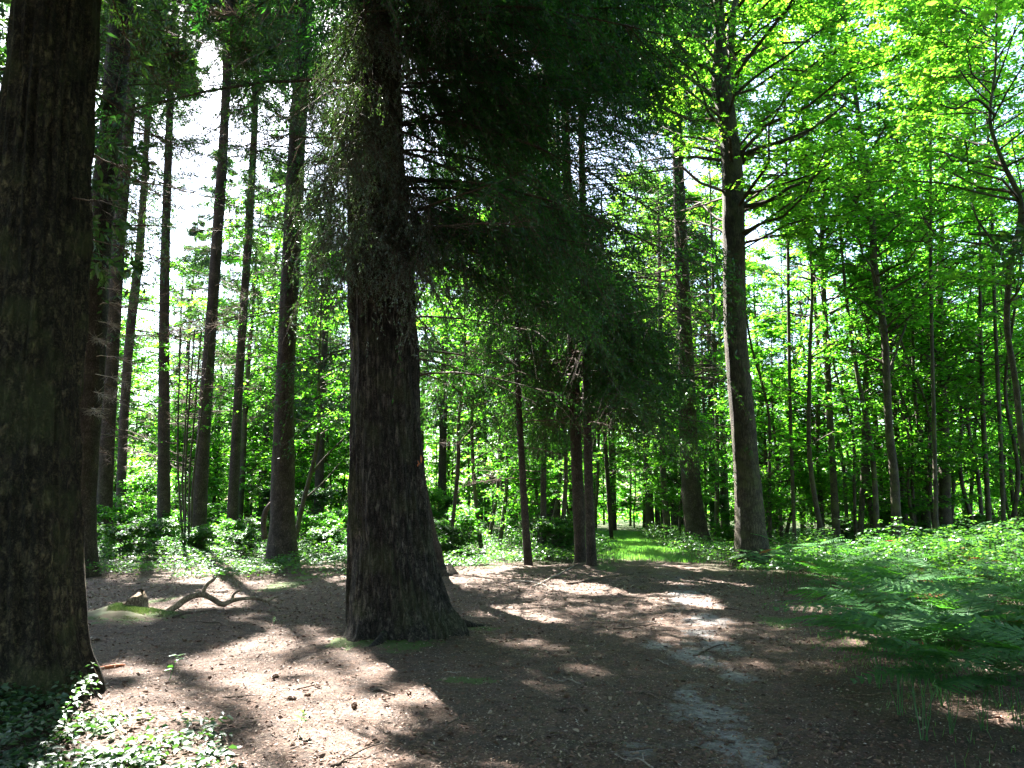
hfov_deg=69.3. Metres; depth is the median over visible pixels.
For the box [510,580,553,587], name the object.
fallen stick
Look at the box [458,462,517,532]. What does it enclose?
bush
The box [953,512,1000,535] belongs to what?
bush
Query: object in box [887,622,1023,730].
fern
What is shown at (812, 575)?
fern
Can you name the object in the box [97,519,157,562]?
bush
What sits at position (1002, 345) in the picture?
background tree
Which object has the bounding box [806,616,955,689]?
fern
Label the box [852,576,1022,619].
fern
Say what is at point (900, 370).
slim tree
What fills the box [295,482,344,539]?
bush
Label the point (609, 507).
spruce tree
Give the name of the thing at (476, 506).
slim tree
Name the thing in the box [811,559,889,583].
fern
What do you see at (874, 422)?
forest tree
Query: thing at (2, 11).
conifer tree
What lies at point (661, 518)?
background tree
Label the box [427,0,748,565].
spruce tree
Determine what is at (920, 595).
fern
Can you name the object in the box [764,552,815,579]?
fern
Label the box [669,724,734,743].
fallen twig
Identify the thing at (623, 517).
distant woodland
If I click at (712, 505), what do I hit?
bush
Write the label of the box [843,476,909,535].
bush
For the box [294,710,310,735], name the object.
seedling
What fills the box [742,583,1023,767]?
verge grass
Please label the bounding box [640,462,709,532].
bush
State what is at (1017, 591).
fern
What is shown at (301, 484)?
background tree
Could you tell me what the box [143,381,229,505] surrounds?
background tree
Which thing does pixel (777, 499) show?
bush
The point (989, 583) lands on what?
fern
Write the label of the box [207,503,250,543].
bush
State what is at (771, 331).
background tree
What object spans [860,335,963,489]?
background tree
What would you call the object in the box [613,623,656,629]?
fallen twig
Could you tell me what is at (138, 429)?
background tree
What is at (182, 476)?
young tree
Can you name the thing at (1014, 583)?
fern
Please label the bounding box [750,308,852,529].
background tree
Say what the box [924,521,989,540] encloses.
fern
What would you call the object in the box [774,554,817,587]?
fern
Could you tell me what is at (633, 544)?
track grass
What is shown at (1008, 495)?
bush
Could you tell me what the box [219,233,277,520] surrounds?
background conifer
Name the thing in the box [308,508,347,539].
bush
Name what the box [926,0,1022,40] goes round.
background tree
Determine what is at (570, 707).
fallen stick
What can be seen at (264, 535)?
bent stem
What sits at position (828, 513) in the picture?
bush
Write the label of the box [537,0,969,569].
oak tree
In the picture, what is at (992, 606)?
fern
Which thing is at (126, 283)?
background conifer
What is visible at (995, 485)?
slim tree
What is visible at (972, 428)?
slim tree
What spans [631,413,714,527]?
background tree
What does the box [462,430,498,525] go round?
background tree
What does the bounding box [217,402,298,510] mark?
background tree
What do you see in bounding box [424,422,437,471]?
background tree
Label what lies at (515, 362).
spruce tree
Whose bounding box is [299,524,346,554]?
bush
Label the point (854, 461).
slim tree
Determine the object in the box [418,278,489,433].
background tree
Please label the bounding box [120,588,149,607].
broken log
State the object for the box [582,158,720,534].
background tree
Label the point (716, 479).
background tree
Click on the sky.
(187, 240)
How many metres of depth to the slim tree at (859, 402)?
37.79 m
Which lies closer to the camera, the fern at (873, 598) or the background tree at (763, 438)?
the fern at (873, 598)
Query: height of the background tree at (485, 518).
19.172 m
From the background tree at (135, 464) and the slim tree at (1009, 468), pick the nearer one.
the slim tree at (1009, 468)
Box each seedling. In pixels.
[164,653,183,680]
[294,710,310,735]
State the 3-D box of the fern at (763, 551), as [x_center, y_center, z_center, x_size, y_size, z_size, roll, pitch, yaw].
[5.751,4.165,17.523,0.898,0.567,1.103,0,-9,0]
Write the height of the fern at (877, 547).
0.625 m
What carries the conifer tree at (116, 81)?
on the ground at (912, 751)
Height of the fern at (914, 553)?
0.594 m
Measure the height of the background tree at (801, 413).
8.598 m
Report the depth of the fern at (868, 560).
14.82 m
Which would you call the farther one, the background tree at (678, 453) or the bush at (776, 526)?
the background tree at (678, 453)
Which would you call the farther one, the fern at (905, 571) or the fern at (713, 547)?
the fern at (713, 547)
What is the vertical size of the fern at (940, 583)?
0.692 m
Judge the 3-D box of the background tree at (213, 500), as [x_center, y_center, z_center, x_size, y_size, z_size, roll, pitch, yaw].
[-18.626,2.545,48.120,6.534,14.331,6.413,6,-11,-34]
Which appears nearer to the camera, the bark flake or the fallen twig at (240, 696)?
the fallen twig at (240, 696)
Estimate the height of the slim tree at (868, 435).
17.348 m
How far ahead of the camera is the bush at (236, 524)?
24.65 m
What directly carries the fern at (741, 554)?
on the ground at (912, 751)
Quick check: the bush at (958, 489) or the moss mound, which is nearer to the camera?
the moss mound
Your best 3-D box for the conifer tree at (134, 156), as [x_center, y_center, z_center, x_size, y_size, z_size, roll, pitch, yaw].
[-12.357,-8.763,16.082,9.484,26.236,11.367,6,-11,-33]
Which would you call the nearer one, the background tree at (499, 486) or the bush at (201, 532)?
the bush at (201, 532)
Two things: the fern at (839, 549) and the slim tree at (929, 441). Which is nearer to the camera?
the fern at (839, 549)
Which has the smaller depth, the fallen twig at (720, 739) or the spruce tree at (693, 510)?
the fallen twig at (720, 739)
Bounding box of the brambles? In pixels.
[0,662,241,767]
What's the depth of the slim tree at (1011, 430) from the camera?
25.03 m
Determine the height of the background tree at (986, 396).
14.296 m
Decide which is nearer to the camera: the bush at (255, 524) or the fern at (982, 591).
the fern at (982, 591)
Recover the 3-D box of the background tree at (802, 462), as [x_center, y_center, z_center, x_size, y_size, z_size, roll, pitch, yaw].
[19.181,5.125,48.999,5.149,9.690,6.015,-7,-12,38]
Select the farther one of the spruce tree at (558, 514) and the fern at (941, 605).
the spruce tree at (558, 514)
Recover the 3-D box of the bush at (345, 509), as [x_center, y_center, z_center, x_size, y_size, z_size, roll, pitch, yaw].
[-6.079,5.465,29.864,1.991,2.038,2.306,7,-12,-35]
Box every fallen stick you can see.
[172,608,216,617]
[293,684,319,689]
[373,688,395,695]
[497,732,522,741]
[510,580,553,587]
[532,564,576,586]
[554,706,586,714]
[566,573,633,583]
[724,607,747,612]
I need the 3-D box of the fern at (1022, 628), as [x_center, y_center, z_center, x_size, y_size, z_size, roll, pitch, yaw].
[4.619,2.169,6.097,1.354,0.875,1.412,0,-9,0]
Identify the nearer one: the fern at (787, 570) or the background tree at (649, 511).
the fern at (787, 570)
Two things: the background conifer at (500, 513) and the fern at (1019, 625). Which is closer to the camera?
the fern at (1019, 625)
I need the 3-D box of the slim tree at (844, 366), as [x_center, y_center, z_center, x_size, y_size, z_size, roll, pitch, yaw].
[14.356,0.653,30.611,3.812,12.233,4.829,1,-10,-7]
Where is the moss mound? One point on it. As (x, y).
(118, 610)
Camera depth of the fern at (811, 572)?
13.25 m
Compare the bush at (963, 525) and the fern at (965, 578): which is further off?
the bush at (963, 525)
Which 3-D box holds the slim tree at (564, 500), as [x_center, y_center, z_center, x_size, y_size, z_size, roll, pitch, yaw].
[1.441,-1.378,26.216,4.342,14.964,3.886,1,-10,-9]
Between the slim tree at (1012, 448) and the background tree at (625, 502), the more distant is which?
the background tree at (625, 502)
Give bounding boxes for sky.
[0,2,1023,510]
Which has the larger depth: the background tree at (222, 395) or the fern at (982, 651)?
the background tree at (222, 395)
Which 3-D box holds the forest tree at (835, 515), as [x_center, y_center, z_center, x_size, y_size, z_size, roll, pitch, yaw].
[11.700,-4.966,28.956,8.107,22.914,6.926,-8,-12,39]
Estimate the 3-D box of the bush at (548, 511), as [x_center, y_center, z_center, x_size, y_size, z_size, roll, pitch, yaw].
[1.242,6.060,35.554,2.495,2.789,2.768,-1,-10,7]
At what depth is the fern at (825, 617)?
6.61 m
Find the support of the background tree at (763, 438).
on the ground at (912, 751)
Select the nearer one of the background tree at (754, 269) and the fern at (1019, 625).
the fern at (1019, 625)
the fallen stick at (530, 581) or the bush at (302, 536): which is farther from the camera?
the bush at (302, 536)
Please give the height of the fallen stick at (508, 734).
0.039 m
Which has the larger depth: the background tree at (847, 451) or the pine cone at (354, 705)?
the background tree at (847, 451)
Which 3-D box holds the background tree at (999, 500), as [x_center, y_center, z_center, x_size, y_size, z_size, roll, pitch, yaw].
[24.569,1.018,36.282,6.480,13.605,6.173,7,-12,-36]
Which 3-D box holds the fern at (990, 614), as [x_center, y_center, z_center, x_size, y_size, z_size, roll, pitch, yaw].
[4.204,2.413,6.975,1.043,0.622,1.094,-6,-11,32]
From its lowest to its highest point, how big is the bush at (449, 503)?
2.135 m
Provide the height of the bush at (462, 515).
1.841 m
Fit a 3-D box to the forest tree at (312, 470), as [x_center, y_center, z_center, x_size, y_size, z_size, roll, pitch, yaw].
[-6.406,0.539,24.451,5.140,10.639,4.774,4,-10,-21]
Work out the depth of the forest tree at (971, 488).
34.06 m
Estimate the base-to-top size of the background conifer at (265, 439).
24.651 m
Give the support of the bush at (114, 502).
on the ground at (912, 751)
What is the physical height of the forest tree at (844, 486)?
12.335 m
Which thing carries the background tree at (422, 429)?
on the ground at (912, 751)
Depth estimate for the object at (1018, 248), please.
14.59 m
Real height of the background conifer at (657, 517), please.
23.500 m
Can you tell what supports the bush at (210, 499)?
on the ground at (912, 751)
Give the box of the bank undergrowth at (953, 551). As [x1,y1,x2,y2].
[762,515,1023,657]
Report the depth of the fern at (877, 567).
9.02 m
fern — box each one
[699,541,723,561]
[727,549,754,569]
[740,549,775,571]
[748,553,780,581]
[749,556,777,576]
[751,533,820,569]
[760,559,809,587]
[763,600,920,675]
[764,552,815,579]
[767,552,845,585]
[769,554,813,582]
[773,586,883,688]
[773,602,970,715]
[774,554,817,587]
[777,565,835,595]
[780,561,846,588]
[787,556,950,662]
[796,562,844,589]
[799,570,853,606]
[802,623,1016,740]
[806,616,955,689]
[810,553,835,579]
[811,558,897,630]
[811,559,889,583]
[813,539,861,579]
[814,557,893,595]
[816,570,897,622]
[827,553,878,589]
[827,588,883,604]
[829,573,944,634]
[830,562,895,606]
[831,566,930,581]
[833,571,955,608]
[834,553,882,584]
[835,634,961,733]
[836,581,1023,707]
[837,539,904,557]
[838,576,970,649]
[841,571,939,664]
[842,524,873,538]
[845,548,882,558]
[845,556,967,610]
[845,570,964,640]
[848,553,903,565]
[851,545,893,559]
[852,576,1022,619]
[853,559,973,634]
[855,560,920,602]
[856,541,907,556]
[857,537,929,551]
[864,545,918,552]
[868,605,927,650]
[870,590,978,686]
[872,609,955,676]
[878,556,926,572]
[878,578,983,640]
[879,551,940,573]
[884,553,939,580]
[887,578,1023,682]
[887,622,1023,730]
[891,554,970,610]
[895,564,932,579]
[898,611,1020,672]
[899,565,969,597]
[901,587,1018,704]
[911,582,1022,654]
[911,625,1023,651]
[920,565,972,602]
[920,611,1023,689]
[922,576,1023,639]
[922,594,1023,647]
[923,568,985,579]
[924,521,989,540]
[931,648,1023,730]
[932,559,1020,601]
[932,575,970,608]
[938,550,975,573]
[938,576,1023,612]
[945,588,1023,633]
[945,624,1023,634]
[950,567,1022,605]
[954,575,1023,612]
[968,554,1013,584]
[986,599,1023,617]
[987,614,1023,642]
[1010,573,1023,580]
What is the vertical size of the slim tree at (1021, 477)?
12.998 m
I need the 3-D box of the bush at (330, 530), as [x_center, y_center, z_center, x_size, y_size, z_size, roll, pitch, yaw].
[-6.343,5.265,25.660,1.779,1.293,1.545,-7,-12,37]
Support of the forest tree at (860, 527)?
on the ground at (912, 751)
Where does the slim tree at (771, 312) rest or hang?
on the ground at (912, 751)
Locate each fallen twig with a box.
[139,709,171,713]
[189,621,218,622]
[225,694,262,697]
[330,739,383,766]
[431,743,462,753]
[437,717,459,729]
[549,677,580,683]
[597,745,656,754]
[611,751,653,767]
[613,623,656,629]
[633,687,665,698]
[644,690,676,701]
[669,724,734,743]
[692,642,724,655]
[767,724,806,759]
[817,734,839,752]
[849,690,887,695]
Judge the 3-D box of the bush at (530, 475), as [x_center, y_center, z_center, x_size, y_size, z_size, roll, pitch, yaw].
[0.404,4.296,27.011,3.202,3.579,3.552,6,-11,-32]
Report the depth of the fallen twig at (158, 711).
5.59 m
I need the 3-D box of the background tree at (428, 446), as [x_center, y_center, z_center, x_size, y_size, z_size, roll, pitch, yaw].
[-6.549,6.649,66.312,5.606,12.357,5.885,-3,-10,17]
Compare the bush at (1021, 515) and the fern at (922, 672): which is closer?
the fern at (922, 672)
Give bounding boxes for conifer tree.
[0,0,151,83]
[0,0,163,313]
[0,0,241,551]
[0,0,316,577]
[0,0,349,711]
[96,7,221,516]
[98,0,249,536]
[103,0,342,550]
[149,0,346,549]
[158,0,410,566]
[187,0,590,576]
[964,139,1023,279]
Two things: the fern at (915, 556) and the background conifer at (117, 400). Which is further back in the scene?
the background conifer at (117, 400)
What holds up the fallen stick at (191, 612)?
on the ground at (912, 751)
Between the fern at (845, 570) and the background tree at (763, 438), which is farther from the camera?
the background tree at (763, 438)
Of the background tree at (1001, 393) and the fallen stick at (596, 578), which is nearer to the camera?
the fallen stick at (596, 578)
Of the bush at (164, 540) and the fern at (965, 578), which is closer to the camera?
the fern at (965, 578)
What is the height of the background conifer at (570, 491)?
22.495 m
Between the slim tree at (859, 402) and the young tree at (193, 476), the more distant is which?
the slim tree at (859, 402)
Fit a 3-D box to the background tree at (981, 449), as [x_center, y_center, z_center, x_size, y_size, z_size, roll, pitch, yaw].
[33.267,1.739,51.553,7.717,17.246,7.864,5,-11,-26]
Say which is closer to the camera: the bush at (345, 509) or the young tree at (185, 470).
the young tree at (185, 470)
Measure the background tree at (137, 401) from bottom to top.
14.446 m
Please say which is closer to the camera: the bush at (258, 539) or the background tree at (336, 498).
the bush at (258, 539)
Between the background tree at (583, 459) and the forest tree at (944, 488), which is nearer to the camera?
the forest tree at (944, 488)
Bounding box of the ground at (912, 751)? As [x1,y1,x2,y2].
[0,511,1023,767]
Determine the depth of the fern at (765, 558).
15.36 m
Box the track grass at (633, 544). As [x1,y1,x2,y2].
[595,530,720,563]
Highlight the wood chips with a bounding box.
[1,579,1018,767]
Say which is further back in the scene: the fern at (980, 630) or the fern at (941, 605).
the fern at (941, 605)
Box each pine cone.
[286,696,296,699]
[351,702,357,708]
[418,748,427,753]
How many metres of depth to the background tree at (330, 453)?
59.79 m
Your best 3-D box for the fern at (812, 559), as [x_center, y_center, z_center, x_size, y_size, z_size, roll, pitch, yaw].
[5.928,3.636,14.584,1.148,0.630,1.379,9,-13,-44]
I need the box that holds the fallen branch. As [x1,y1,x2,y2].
[165,574,277,610]
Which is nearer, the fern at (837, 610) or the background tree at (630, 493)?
the fern at (837, 610)
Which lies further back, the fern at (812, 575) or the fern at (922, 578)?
the fern at (812, 575)
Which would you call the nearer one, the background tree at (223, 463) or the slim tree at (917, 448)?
the slim tree at (917, 448)
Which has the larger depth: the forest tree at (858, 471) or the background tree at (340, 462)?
the background tree at (340, 462)
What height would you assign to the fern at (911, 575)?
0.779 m
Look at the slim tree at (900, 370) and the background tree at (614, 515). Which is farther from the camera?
the background tree at (614, 515)
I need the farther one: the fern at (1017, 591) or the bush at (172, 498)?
the bush at (172, 498)
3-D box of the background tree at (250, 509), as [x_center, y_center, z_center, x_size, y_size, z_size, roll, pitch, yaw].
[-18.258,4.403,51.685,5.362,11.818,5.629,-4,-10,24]
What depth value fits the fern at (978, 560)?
11.20 m
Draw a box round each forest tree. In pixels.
[239,244,349,537]
[414,205,539,560]
[630,187,721,540]
[646,102,779,541]
[667,277,727,522]
[670,0,900,547]
[708,2,938,550]
[735,0,1023,545]
[753,192,874,532]
[772,279,893,530]
[775,0,1023,535]
[784,163,959,545]
[789,0,1023,467]
[801,250,928,529]
[821,315,882,517]
[841,8,1023,532]
[856,0,1023,542]
[866,78,1018,533]
[888,29,1023,532]
[946,274,1023,528]
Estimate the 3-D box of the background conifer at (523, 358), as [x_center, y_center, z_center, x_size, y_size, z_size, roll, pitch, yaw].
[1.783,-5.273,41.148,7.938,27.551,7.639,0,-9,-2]
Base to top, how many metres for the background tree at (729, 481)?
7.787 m
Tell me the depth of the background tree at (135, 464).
60.27 m
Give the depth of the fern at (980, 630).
5.55 m
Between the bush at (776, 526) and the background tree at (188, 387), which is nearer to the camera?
the bush at (776, 526)
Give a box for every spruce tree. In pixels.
[348,0,662,565]
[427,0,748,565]
[448,0,752,562]
[459,116,618,556]
[502,142,621,539]
[577,0,797,548]
[583,197,655,539]
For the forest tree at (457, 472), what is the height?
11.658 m
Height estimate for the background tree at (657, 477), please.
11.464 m
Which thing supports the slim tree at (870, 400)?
on the ground at (912, 751)
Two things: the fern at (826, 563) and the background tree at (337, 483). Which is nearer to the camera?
the fern at (826, 563)
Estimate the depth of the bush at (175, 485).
34.24 m
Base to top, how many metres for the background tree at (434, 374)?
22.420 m
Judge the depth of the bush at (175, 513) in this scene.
27.20 m
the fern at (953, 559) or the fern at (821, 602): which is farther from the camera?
the fern at (953, 559)
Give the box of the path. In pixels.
[587,543,849,767]
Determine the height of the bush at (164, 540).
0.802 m
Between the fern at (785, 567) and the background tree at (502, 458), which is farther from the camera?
the background tree at (502, 458)
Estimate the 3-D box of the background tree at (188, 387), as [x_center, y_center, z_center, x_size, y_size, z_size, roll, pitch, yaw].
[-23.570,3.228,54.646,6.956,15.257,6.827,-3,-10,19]
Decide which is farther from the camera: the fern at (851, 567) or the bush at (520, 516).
the bush at (520, 516)
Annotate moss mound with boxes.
[88,602,180,618]
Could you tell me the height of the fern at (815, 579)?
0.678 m
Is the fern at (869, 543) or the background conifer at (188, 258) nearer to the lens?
the fern at (869, 543)
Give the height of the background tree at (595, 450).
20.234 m
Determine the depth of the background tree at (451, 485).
46.51 m
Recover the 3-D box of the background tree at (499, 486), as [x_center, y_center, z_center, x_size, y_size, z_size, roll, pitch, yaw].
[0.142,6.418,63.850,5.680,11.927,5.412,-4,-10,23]
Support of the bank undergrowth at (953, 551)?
on the ground at (912, 751)
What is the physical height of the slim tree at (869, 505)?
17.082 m
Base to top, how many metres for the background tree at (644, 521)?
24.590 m
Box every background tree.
[113,257,175,501]
[113,282,188,504]
[113,384,173,494]
[113,395,150,491]
[116,256,252,471]
[133,395,226,510]
[138,378,230,519]
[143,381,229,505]
[150,178,319,520]
[151,324,232,500]
[155,396,230,492]
[187,326,264,519]
[190,321,259,505]
[208,361,253,525]
[217,289,342,512]
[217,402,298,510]
[218,368,270,522]
[245,432,296,502]
[247,330,332,507]
[252,383,346,516]
[261,323,349,507]
[295,304,349,512]
[295,334,346,512]
[298,313,349,473]
[310,419,348,506]
[311,415,349,511]
[311,441,347,491]
[330,226,473,430]
[339,398,435,508]
[416,274,472,451]
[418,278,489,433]
[418,328,439,477]
[419,323,488,495]
[424,401,465,516]
[424,415,480,517]
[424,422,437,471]
[428,358,511,519]
[429,267,516,528]
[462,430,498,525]
[466,303,539,522]
[491,387,572,503]
[491,428,525,519]
[518,380,596,498]
[564,388,631,529]
[568,260,655,530]
[568,436,616,503]
[581,390,621,506]
[581,391,652,517]
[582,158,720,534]
[597,435,627,524]
[600,422,642,525]
[604,437,653,527]
[609,196,729,528]
[618,228,702,527]
[621,326,701,525]
[622,277,724,528]
[624,383,730,542]
[629,170,724,530]
[630,339,729,527]
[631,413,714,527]
[634,402,708,514]
[640,274,725,524]
[641,171,785,530]
[644,215,773,475]
[661,191,795,526]
[698,244,821,512]
[700,338,761,525]
[701,319,847,539]
[702,381,734,510]
[709,276,823,534]
[727,451,774,506]
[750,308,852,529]
[757,375,798,511]
[760,404,828,532]
[766,375,860,513]
[794,201,992,530]
[821,338,860,518]
[835,331,915,450]
[847,147,1023,529]
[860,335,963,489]
[899,287,1015,517]
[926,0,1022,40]
[949,307,1000,518]
[955,297,1022,527]
[956,265,1023,492]
[956,285,1023,531]
[967,312,1017,497]
[984,265,1023,506]
[1007,267,1023,494]
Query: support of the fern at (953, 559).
on the ground at (912, 751)
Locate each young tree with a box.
[142,336,199,552]
[143,327,207,556]
[167,331,218,555]
[174,334,226,532]
[178,329,238,557]
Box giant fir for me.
[91,0,764,647]
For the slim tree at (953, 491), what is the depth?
29.83 m
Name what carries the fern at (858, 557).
on the ground at (912, 751)
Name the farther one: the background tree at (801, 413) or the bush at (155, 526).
the background tree at (801, 413)
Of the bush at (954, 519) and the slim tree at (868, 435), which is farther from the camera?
the bush at (954, 519)
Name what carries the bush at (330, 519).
on the ground at (912, 751)
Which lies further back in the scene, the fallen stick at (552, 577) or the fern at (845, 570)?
the fallen stick at (552, 577)
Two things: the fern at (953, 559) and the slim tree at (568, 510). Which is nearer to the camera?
the fern at (953, 559)
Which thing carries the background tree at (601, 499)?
on the ground at (912, 751)
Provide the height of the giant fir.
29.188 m
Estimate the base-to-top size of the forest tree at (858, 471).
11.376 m
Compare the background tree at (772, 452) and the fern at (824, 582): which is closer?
the fern at (824, 582)
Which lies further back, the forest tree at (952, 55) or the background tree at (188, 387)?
the background tree at (188, 387)
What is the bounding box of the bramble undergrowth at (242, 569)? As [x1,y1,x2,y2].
[85,518,1023,580]
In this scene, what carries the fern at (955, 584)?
on the ground at (912, 751)
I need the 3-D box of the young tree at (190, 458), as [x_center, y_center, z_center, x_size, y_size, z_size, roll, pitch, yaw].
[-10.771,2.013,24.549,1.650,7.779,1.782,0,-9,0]
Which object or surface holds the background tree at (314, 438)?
on the ground at (912, 751)
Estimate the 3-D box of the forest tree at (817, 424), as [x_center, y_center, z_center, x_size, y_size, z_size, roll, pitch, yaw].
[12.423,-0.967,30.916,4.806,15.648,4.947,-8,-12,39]
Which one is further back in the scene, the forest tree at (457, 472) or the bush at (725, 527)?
the bush at (725, 527)
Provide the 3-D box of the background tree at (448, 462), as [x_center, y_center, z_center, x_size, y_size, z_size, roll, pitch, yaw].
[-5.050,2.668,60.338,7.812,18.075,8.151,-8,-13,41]
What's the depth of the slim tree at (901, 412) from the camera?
27.21 m
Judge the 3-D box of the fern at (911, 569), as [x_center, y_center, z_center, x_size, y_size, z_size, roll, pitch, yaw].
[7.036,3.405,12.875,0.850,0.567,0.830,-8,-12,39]
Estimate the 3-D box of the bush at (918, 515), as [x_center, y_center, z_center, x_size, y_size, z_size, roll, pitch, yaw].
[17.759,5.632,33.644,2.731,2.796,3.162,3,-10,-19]
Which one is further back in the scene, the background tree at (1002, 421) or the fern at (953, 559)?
the background tree at (1002, 421)
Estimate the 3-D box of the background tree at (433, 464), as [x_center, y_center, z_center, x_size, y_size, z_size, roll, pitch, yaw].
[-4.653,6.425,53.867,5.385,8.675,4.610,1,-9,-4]
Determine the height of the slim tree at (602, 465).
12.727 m
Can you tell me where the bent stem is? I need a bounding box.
[261,502,269,538]
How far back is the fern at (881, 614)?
8.02 m
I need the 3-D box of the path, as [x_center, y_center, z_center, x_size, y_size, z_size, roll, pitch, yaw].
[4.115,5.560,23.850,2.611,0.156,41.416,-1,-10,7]
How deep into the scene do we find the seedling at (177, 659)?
6.82 m
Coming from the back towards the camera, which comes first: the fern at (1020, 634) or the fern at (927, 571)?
the fern at (927, 571)
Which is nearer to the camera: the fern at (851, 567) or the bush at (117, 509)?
the fern at (851, 567)
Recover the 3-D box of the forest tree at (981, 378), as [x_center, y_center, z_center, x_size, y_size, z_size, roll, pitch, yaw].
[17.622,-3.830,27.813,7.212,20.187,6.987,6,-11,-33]
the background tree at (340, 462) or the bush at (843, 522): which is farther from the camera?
the background tree at (340, 462)
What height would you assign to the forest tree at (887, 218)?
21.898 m
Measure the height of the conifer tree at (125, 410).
24.264 m
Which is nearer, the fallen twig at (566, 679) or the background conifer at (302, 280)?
the fallen twig at (566, 679)
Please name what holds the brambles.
on the ground at (912, 751)
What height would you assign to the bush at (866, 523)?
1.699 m
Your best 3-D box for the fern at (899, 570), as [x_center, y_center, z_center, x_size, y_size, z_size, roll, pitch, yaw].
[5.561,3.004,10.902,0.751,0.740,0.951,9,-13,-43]
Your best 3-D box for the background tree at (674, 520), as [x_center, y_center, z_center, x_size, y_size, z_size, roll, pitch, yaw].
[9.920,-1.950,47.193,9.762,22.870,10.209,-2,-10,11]
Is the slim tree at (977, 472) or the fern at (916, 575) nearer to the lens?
the fern at (916, 575)
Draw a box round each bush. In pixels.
[97,504,130,552]
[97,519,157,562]
[113,467,180,522]
[113,493,137,516]
[113,506,146,525]
[113,511,140,545]
[121,514,188,558]
[126,478,187,533]
[133,536,174,560]
[149,468,220,511]
[150,509,187,545]
[175,497,220,536]
[176,523,221,560]
[205,518,259,553]
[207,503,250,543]
[215,527,263,561]
[216,514,268,541]
[238,526,266,544]
[245,483,296,534]
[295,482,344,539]
[295,511,346,555]
[295,514,327,548]
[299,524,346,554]
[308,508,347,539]
[310,520,346,549]
[340,496,347,538]
[428,487,452,521]
[434,496,469,524]
[434,518,459,544]
[436,521,491,560]
[440,504,490,548]
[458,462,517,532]
[480,456,570,548]
[511,484,561,525]
[514,503,539,532]
[520,513,573,557]
[564,525,585,553]
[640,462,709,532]
[702,492,734,532]
[710,509,734,546]
[723,469,804,548]
[730,514,776,535]
[765,510,791,536]
[782,468,848,539]
[799,471,857,535]
[824,514,865,540]
[839,469,870,522]
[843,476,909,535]
[852,510,889,541]
[865,485,923,528]
[865,501,942,539]
[879,523,923,541]
[951,485,977,517]
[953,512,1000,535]
[953,516,966,531]
[953,519,976,532]
[974,485,1014,524]
[1006,492,1023,535]
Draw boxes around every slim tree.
[418,171,516,550]
[444,217,538,539]
[446,215,526,553]
[496,316,570,544]
[501,283,552,543]
[506,164,597,555]
[528,241,611,519]
[536,337,600,521]
[558,363,619,507]
[567,256,615,524]
[695,200,815,545]
[746,110,888,548]
[749,196,850,545]
[751,238,837,533]
[765,246,848,532]
[780,98,929,545]
[786,246,897,542]
[794,274,910,539]
[811,144,934,538]
[833,260,972,531]
[835,259,913,498]
[836,247,920,479]
[836,292,898,478]
[838,232,965,523]
[845,206,991,537]
[849,175,989,544]
[859,222,922,529]
[861,247,956,522]
[872,197,1023,534]
[876,359,988,480]
[877,320,954,531]
[879,217,1021,524]
[892,207,991,494]
[907,205,1023,532]
[914,262,987,480]
[924,295,1018,531]
[930,128,1023,539]
[943,291,1023,521]
[956,282,1023,507]
[958,215,1023,532]
[972,294,1023,515]
[983,285,1023,498]
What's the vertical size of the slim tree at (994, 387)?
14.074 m
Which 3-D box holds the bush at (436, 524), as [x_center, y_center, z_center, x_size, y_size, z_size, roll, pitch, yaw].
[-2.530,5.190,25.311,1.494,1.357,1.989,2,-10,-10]
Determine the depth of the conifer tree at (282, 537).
21.51 m
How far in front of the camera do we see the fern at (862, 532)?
27.57 m
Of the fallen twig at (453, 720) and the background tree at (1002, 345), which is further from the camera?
the background tree at (1002, 345)
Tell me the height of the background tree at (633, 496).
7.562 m
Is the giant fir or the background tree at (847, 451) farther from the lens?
the background tree at (847, 451)
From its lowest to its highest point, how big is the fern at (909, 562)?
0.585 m
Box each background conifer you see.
[116,324,139,454]
[117,197,148,409]
[139,220,232,510]
[144,149,260,487]
[214,161,306,528]
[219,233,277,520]
[225,172,331,403]
[254,108,349,514]
[273,193,348,531]
[295,286,346,507]
[295,286,349,434]
[416,125,494,519]
[447,200,497,520]
[463,367,527,527]
[470,225,525,530]
[480,72,588,516]
[562,343,608,511]
[635,244,660,527]
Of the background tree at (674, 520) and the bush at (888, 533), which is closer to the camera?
the bush at (888, 533)
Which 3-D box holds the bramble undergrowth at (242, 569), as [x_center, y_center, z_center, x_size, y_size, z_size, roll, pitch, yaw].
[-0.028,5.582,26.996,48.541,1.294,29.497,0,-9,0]
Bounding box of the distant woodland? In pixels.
[115,366,1008,524]
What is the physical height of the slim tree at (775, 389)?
16.410 m
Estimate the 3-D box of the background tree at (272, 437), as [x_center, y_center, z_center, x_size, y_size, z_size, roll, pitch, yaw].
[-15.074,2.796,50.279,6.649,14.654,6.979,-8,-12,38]
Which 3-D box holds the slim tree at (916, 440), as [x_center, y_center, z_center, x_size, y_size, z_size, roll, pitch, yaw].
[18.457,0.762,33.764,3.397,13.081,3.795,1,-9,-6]
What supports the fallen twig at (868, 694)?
on the ground at (912, 751)
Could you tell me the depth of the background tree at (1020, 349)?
33.96 m
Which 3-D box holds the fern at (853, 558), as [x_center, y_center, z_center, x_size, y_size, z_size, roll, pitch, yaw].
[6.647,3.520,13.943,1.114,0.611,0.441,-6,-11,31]
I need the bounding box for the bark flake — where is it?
[101,664,125,668]

